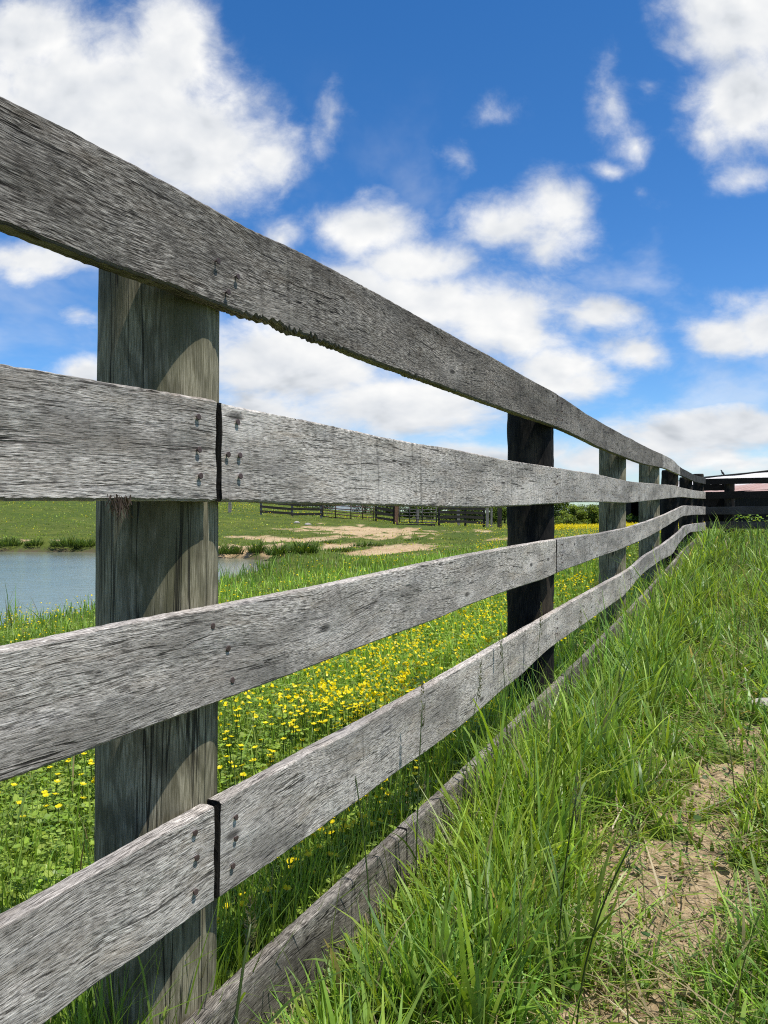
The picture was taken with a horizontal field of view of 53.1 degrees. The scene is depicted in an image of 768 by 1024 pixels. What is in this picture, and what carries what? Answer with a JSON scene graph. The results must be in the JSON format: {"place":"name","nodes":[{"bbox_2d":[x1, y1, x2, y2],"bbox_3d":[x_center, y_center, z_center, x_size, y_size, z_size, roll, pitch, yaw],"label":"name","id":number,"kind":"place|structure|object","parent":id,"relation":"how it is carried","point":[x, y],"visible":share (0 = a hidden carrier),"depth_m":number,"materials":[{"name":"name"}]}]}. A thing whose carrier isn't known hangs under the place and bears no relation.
{"place":"outdoors","nodes":[
{"label":"outdoors","id":0,"kind":"place"},
{"bbox_2d":[0,552,270,625],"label":"water","id":1,"kind":"structure","parent":0,"point":[50,577],"depth_m":16.54,"materials":[{"name":"blue liquid"}]},
{"bbox_2d":[322,505,373,520],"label":"metal gate","id":2,"kind":"structure","parent":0,"point":[350,509],"depth_m":53.97,"materials":[{"name":"grey metal"}]},
{"bbox_2d":[0,501,767,1023],"bbox_3d":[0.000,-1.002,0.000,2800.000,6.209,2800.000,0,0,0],"label":"ground","id":3,"kind":"structure","parent":0,"point":[336,527],"depth_m":3.33,"materials":[{"name":"soil"}]},
{"bbox_2d":[0,536,24,546],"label":"grass tussock","id":4,"kind":"object","parent":3,"relation":"on","point":[7,544],"depth_m":27.92,"materials":[{"name":"green plant"}]},
{"bbox_2d":[23,537,44,545],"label":"grass tussock","id":5,"kind":"object","parent":3,"relation":"on","point":[33,543],"depth_m":27.83,"materials":[{"name":"green plant"}]},
{"bbox_2d":[43,793,48,828],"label":"buttercup","id":6,"kind":"object","parent":3,"relation":"on","point":[45,794],"visible":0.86,"depth_m":2.15,"materials":[{"name":"yellow plant"}]},
{"bbox_2d":[53,779,60,805],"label":"buttercup","id":7,"kind":"object","parent":3,"relation":"on","point":[57,780],"visible":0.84,"depth_m":2.25,"materials":[{"name":"yellow plant"}]},
{"bbox_2d":[55,804,61,835],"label":"buttercup","id":8,"kind":"object","parent":3,"relation":"on","point":[58,806],"visible":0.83,"depth_m":1.96,"materials":[{"name":"yellow plant"}]},
{"bbox_2d":[48,534,86,546],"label":"grass tussock","id":9,"kind":"object","parent":3,"relation":"on","point":[64,542],"depth_m":27.46,"materials":[{"name":"green plant"}]},
{"bbox_2d":[65,760,73,812],"bbox_3d":[-0.928,0.834,2.272,0.027,0.205,0.018,-1,1,-45],"label":"buttercup","id":10,"kind":"object","parent":3,"relation":"on","point":[70,776],"visible":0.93,"depth_m":2.27,"materials":[{"name":"yellow plant"}]},
{"bbox_2d":[80,782,86,823],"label":"buttercup","id":11,"kind":"object","parent":3,"relation":"on","point":[83,783],"visible":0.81,"depth_m":2.14,"materials":[{"name":"yellow plant"}]},
{"bbox_2d":[73,535,95,546],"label":"grass tussock","id":12,"kind":"object","parent":3,"relation":"on","point":[79,543],"depth_m":27.46,"materials":[{"name":"green plant"}]},
{"bbox_2d":[88,762,93,807],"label":"buttercup","id":13,"kind":"object","parent":3,"relation":"on","point":[91,763],"visible":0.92,"depth_m":2.24,"materials":[{"name":"yellow plant"}]},
{"bbox_2d":[217,765,221,788],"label":"buttercup","id":14,"kind":"object","parent":3,"relation":"on","point":[219,767],"visible":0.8,"depth_m":2.30,"materials":[{"name":"yellow plant"}]},
{"bbox_2d":[226,744,232,784],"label":"buttercup","id":15,"kind":"object","parent":3,"relation":"on","point":[230,759],"visible":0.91,"depth_m":2.37,"materials":[{"name":"yellow plant"}]},
{"bbox_2d":[228,502,231,512],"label":"fence post","id":16,"kind":"object","parent":3,"relation":"on","point":[229,507],"visible":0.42,"depth_m":53.91,"materials":[{"name":"grey wood"}]},
{"bbox_2d":[218,541,248,554],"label":"grass tussock","id":17,"kind":"object","parent":3,"relation":"on","point":[234,549],"depth_m":23.78,"materials":[{"name":"green plant"}]},
{"bbox_2d":[238,744,243,780],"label":"buttercup","id":18,"kind":"object","parent":3,"relation":"on","point":[241,745],"visible":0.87,"depth_m":2.34,"materials":[{"name":"yellow plant"}]},
{"bbox_2d":[237,900,246,934],"bbox_3d":[-0.282,0.817,1.435,0.018,0.175,0.027,12,0,-27],"label":"buttercup","id":19,"kind":"object","parent":3,"relation":"on","point":[241,903],"visible":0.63,"depth_m":1.44,"materials":[{"name":"yellow plant"}]},
{"bbox_2d":[252,745,257,775],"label":"buttercup","id":20,"kind":"object","parent":3,"relation":"on","point":[254,757],"visible":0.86,"depth_m":2.29,"materials":[{"name":"yellow plant"}]},
{"bbox_2d":[244,536,268,552],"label":"grass tussock","id":21,"kind":"object","parent":3,"relation":"on","point":[259,549],"depth_m":23.49,"materials":[{"name":"green plant"}]},
{"bbox_2d":[263,887,274,936],"bbox_3d":[-0.225,0.816,1.499,0.018,0.165,0.021,0,0,34],"label":"buttercup","id":22,"kind":"object","parent":3,"relation":"on","point":[267,890],"visible":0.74,"depth_m":1.50,"materials":[{"name":"yellow plant"}]},
{"bbox_2d":[264,537,291,555],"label":"grass tussock","id":23,"kind":"object","parent":3,"relation":"on","point":[276,550],"depth_m":22.37,"materials":[{"name":"green plant"}]},
{"bbox_2d":[284,696,288,739],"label":"buttercup","id":24,"kind":"object","parent":3,"relation":"on","point":[286,708],"visible":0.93,"depth_m":2.90,"materials":[{"name":"yellow plant"}]},
{"bbox_2d":[282,885,291,919],"bbox_3d":[-0.195,0.816,1.518,0.028,0.165,0.018,0,8,0],"label":"buttercup","id":25,"kind":"object","parent":3,"relation":"on","point":[285,887],"visible":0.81,"depth_m":1.51,"materials":[{"name":"yellow plant"}]},
{"bbox_2d":[260,503,321,517],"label":"board fence","id":26,"kind":"object","parent":3,"relation":"on","point":[291,513],"visible":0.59,"depth_m":53.98,"materials":[{"name":"black wood"}]},
{"bbox_2d":[292,846,300,881],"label":"buttercup","id":27,"kind":"object","parent":3,"relation":"on","point":[298,862],"visible":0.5,"depth_m":1.59,"materials":[{"name":"green plant"}]},
{"bbox_2d":[234,894,368,1023],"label":"grass stalk","id":28,"kind":"object","parent":3,"relation":"on","point":[248,937],"depth_m":1.04,"materials":[{"name":"green plant"}]},
{"bbox_2d":[286,538,320,553],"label":"grass tussock","id":29,"kind":"object","parent":3,"relation":"on","point":[306,547],"depth_m":20.27,"materials":[{"name":"green plant"}]},
{"bbox_2d":[304,852,311,884],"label":"buttercup","id":30,"kind":"object","parent":3,"relation":"on","point":[308,853],"visible":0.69,"depth_m":1.58,"materials":[{"name":"yellow plant"}]},
{"bbox_2d":[314,844,322,890],"bbox_3d":[-0.141,0.805,1.643,0.018,0.186,0.021,0,0,34],"label":"buttercup","id":31,"kind":"object","parent":3,"relation":"on","point":[317,845],"visible":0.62,"depth_m":1.64,"materials":[{"name":"yellow plant"}]},
{"bbox_2d":[311,505,334,509],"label":"tree","id":32,"kind":"object","parent":3,"relation":"on","point":[325,506],"visible":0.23,"depth_m":99.67,"materials":[{"name":"green plant"}]},
{"bbox_2d":[307,538,341,543],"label":"grass tussock","id":33,"kind":"object","parent":3,"relation":"on","point":[330,542],"depth_m":30.83,"materials":[{"name":"green plant"}]},
{"bbox_2d":[322,826,329,869],"bbox_3d":[-0.128,0.796,1.696,0.018,0.205,0.021,0,0,-12],"label":"buttercup","id":34,"kind":"object","parent":3,"relation":"on","point":[327,844],"visible":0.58,"depth_m":1.70,"materials":[{"name":"green plant"}]},
{"bbox_2d":[324,546,353,551],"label":"grass tussock","id":35,"kind":"object","parent":3,"relation":"on","point":[338,549],"depth_m":25.82,"materials":[{"name":"green plant"}]},
{"bbox_2d":[338,817,347,862],"bbox_3d":[-0.100,0.811,1.796,0.028,0.184,0.018,3,-3,-33],"label":"buttercup","id":36,"kind":"object","parent":3,"relation":"on","point":[342,832],"visible":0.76,"depth_m":1.80,"materials":[{"name":"green plant"}]},
{"bbox_2d":[328,505,360,511],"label":"house","id":37,"kind":"structure","parent":3,"relation":"on","point":[342,507],"depth_m":115.80,"materials":[{"name":"white"}]},
{"bbox_2d":[346,824,353,862],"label":"buttercup","id":38,"kind":"object","parent":3,"relation":"on","point":[349,826],"visible":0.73,"depth_m":1.76,"materials":[{"name":"green plant"}]},
{"bbox_2d":[0,501,704,922],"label":"buttercups","id":39,"kind":"object","parent":3,"relation":"on","point":[412,643],"visible":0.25,"depth_m":3.75,"materials":[{"name":"yellow plant"}]},
{"bbox_2d":[0,96,705,1023],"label":"wooden fence","id":40,"kind":"object","parent":3,"relation":"on","point":[152,668],"visible":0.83,"depth_m":1.16,"materials":[{"name":"grey wood"}]},
{"bbox_2d":[105,494,132,522],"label":"hair tuft","id":41,"kind":"object","parent":40,"relation":"attached to","point":[118,503],"visible":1,"depth_m":0.97,"materials":[{"name":"brown fur"}]},
{"bbox_2d":[349,812,361,858],"bbox_3d":[-0.071,0.813,1.839,0.028,0.184,0.018,6,0,-2],"label":"buttercup","id":42,"kind":"object","parent":3,"relation":"on","point":[358,813],"visible":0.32,"depth_m":1.84,"materials":[{"name":"green plant"}]},
{"bbox_2d":[343,724,371,934],"bbox_3d":[-0.102,0.669,1.546,0.152,0.469,0.076,0,0,-6],"label":"grass stalk","id":43,"kind":"object","parent":3,"relation":"on","point":[363,840],"depth_m":1.53,"materials":[{"name":"green plant"}]},
{"bbox_2d":[348,505,378,514],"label":"tree","id":44,"kind":"object","parent":3,"relation":"on","point":[370,512],"visible":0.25,"depth_m":97.72,"materials":[{"name":"green plant"}]},
{"bbox_2d":[349,540,384,546],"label":"grass tussock","id":45,"kind":"object","parent":3,"relation":"on","point":[370,544],"depth_m":27.27,"materials":[{"name":"green plant"}]},
{"bbox_2d":[0,501,767,1023],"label":"grass","id":46,"kind":"structure","parent":3,"relation":"on","point":[268,919],"depth_m":2.70,"materials":[{"name":"green plant"}]},
{"bbox_2d":[0,544,767,1023],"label":"clover","id":47,"kind":"object","parent":3,"relation":"on","point":[58,828],"visible":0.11,"depth_m":2.32,"materials":[{"name":"green plant"}]},
{"bbox_2d":[368,506,400,514],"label":"tree","id":48,"kind":"object","parent":3,"relation":"on","point":[384,511],"visible":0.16,"depth_m":93.50,"materials":[{"name":"green plant"}]},
{"bbox_2d":[375,506,394,523],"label":"board fence","id":49,"kind":"object","parent":3,"relation":"on","point":[384,513],"visible":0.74,"depth_m":53.98,"materials":[{"name":"black wood"}]},
{"bbox_2d":[342,924,431,972],"bbox_3d":[0.031,0.865,1.478,0.222,0.079,0.182,0,0,0],"label":"broadleaf weed","id":50,"kind":"object","parent":3,"relation":"on","point":[396,947],"visible":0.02,"depth_m":1.49,"materials":[{"name":"green plant"}]},
{"bbox_2d":[395,506,398,523],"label":"fence post","id":51,"kind":"object","parent":3,"relation":"on","point":[396,514],"visible":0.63,"depth_m":53.88,"materials":[{"name":"brown wood"}]},
{"bbox_2d":[399,506,436,522],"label":"metal gate","id":52,"kind":"structure","parent":51,"relation":"attached to","point":[409,515],"depth_m":53.97,"materials":[{"name":"grey metal"}]},
{"bbox_2d":[371,680,425,893],"bbox_3d":[0.035,0.642,1.671,0.025,0.523,0.187,0,0,41],"label":"grass stalk","id":53,"kind":"object","parent":3,"relation":"on","point":[422,725],"depth_m":1.71,"materials":[{"name":"green plant"}]},
{"bbox_2d":[398,507,419,518],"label":"tree","id":54,"kind":"object","parent":3,"relation":"on","point":[407,511],"visible":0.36,"depth_m":89.55,"materials":[{"name":"green plant"}]},
{"bbox_2d":[401,537,421,540],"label":"grass tussock","id":55,"kind":"object","parent":3,"relation":"on","point":[409,539],"depth_m":32.96,"materials":[{"name":"green plant"}]},
{"bbox_2d":[396,524,434,525],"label":"timber sill","id":56,"kind":"structure","parent":3,"relation":"on","point":[418,524],"depth_m":53.19,"materials":[{"name":"black wood"}]},
{"bbox_2d":[417,507,450,519],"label":"tree","id":57,"kind":"object","parent":3,"relation":"on","point":[429,512],"visible":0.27,"depth_m":87.67,"materials":[{"name":"green plant"}]},
{"bbox_2d":[441,510,463,519],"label":"tree","id":58,"kind":"object","parent":3,"relation":"on","point":[452,515],"visible":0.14,"depth_m":91.70,"materials":[{"name":"green plant"}]},
{"bbox_2d":[438,507,484,526],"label":"board fence","id":59,"kind":"object","parent":3,"relation":"on","point":[465,512],"visible":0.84,"depth_m":53.98,"materials":[{"name":"black wood"}]},
{"bbox_2d":[457,660,482,797],"bbox_3d":[0.203,0.645,1.967,0.039,0.513,0.158,0,0,34],"label":"grass stalk","id":60,"kind":"object","parent":3,"relation":"on","point":[480,678],"depth_m":2.01,"materials":[{"name":"green plant"}]},
{"bbox_2d":[456,507,489,520],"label":"tree","id":61,"kind":"object","parent":3,"relation":"on","point":[469,519],"visible":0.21,"depth_m":83.68,"materials":[{"name":"green plant"}]},
{"bbox_2d":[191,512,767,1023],"bbox_3d":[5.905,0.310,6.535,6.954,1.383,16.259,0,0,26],"label":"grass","id":62,"kind":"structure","parent":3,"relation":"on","point":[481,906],"depth_m":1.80,"materials":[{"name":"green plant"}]},
{"bbox_2d":[486,508,488,526],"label":"fence post","id":63,"kind":"object","parent":3,"relation":"on","point":[487,517],"visible":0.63,"depth_m":53.90,"materials":[{"name":"grey wood"}]},
{"bbox_2d":[490,508,492,526],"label":"fence post","id":64,"kind":"object","parent":3,"relation":"on","point":[491,515],"visible":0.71,"depth_m":53.94,"materials":[{"name":"grey wood"}]},
{"bbox_2d":[489,506,506,522],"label":"tree","id":65,"kind":"object","parent":3,"relation":"on","point":[504,511],"visible":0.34,"depth_m":81.37,"materials":[{"name":"green plant"}]},
{"bbox_2d":[497,508,501,527],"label":"fence post","id":66,"kind":"object","parent":3,"relation":"on","point":[499,517],"visible":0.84,"depth_m":53.87,"materials":[{"name":"black wood"}]},
{"bbox_2d":[499,623,508,774],"bbox_3d":[0.367,0.621,2.330,0.029,0.555,0.159,0,0,5],"label":"grass stalk","id":67,"kind":"object","parent":3,"relation":"on","point":[504,679],"depth_m":2.38,"materials":[{"name":"green plant"}]},
{"bbox_2d":[528,603,542,738],"bbox_3d":[0.539,0.605,2.738,0.044,0.578,0.125,0,0,-4],"label":"grass stalk","id":68,"kind":"object","parent":3,"relation":"on","point":[540,623],"depth_m":2.71,"materials":[{"name":"green plant"}]},
{"bbox_2d":[542,774,580,990],"bbox_3d":[0.331,0.684,1.460,0.018,0.445,0.213,0,0,-6],"label":"grass stalk","id":69,"kind":"object","parent":3,"relation":"on","point":[576,816],"depth_m":1.42,"materials":[{"name":"green plant"}]},
{"bbox_2d":[554,503,571,525],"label":"tree","id":70,"kind":"object","parent":3,"relation":"on","point":[561,506],"visible":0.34,"depth_m":71.39,"materials":[{"name":"green plant"}]},
{"bbox_2d":[552,609,581,706],"bbox_3d":[0.674,0.623,2.896,0.164,0.532,0.075,0,0,30],"label":"grass stalk","id":71,"kind":"object","parent":3,"relation":"on","point":[574,652],"depth_m":2.87,"materials":[{"name":"green plant"}]},
{"bbox_2d":[554,512,582,528],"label":"leafy weed","id":72,"kind":"object","parent":3,"relation":"on","point":[566,521],"visible":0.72,"depth_m":65.73,"materials":[{"name":"green plant"}]},
{"bbox_2d":[559,504,590,525],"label":"tree","id":73,"kind":"object","parent":3,"relation":"on","point":[575,511],"visible":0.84,"depth_m":69.42,"materials":[{"name":"green plant"}]},
{"bbox_2d":[576,502,598,521],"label":"tree","id":74,"kind":"object","parent":3,"relation":"on","point":[582,507],"visible":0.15,"depth_m":77.89,"materials":[{"name":"green plant"}]},
{"bbox_2d":[581,504,598,524],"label":"tree","id":75,"kind":"object","parent":3,"relation":"on","point":[593,516],"visible":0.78,"depth_m":70.67,"materials":[{"name":"green plant"}]},
{"bbox_2d":[600,598,616,674],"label":"grass stalk","id":76,"kind":"object","parent":3,"relation":"on","point":[607,634],"depth_m":3.57,"materials":[{"name":"green plant"}]},
{"bbox_2d":[576,815,665,1023],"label":"grass stalk","id":77,"kind":"object","parent":3,"relation":"on","point":[596,928],"depth_m":1.24,"materials":[{"name":"green plant"}]},
{"bbox_2d":[626,513,638,522],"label":"leafy weed","id":78,"kind":"object","parent":3,"relation":"on","point":[629,517],"visible":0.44,"depth_m":70.15,"materials":[{"name":"green plant"}]},
{"bbox_2d":[622,576,644,632],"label":"grass stalk","id":79,"kind":"object","parent":3,"relation":"on","point":[638,599],"depth_m":4.22,"materials":[{"name":"green plant"}]},
{"bbox_2d":[569,728,764,1023],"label":"gravel","id":80,"kind":"structure","parent":3,"relation":"on","point":[630,909],"depth_m":1.88,"materials":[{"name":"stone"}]},
{"bbox_2d":[626,470,767,522],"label":"barn","id":81,"kind":"structure","parent":3,"relation":"on","point":[633,508],"depth_m":52.27,"materials":[{"name":"wood"}]},
{"bbox_2d":[704,477,767,536],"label":"black fence","id":82,"kind":"object","parent":3,"relation":"on","point":[726,498],"visible":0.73,"depth_m":14.58,"materials":[{"name":"black wood"}]},
{"bbox_2d":[735,514,767,536],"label":"leafy weed","id":83,"kind":"object","parent":3,"relation":"on","point":[758,519],"visible":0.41,"depth_m":14.89,"materials":[{"name":"green plant"}]},
{"bbox_2d":[745,698,767,709],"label":"stone","id":84,"kind":"object","parent":3,"relation":"on","point":[756,699],"visible":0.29,"depth_m":3.40,"materials":[{"name":"white stone"}]},
{"bbox_2d":[0,0,767,512],"label":"sky","id":85,"kind":"structure","parent":0,"point":[574,193],"materials":[{"name":"blue"}]}
]}

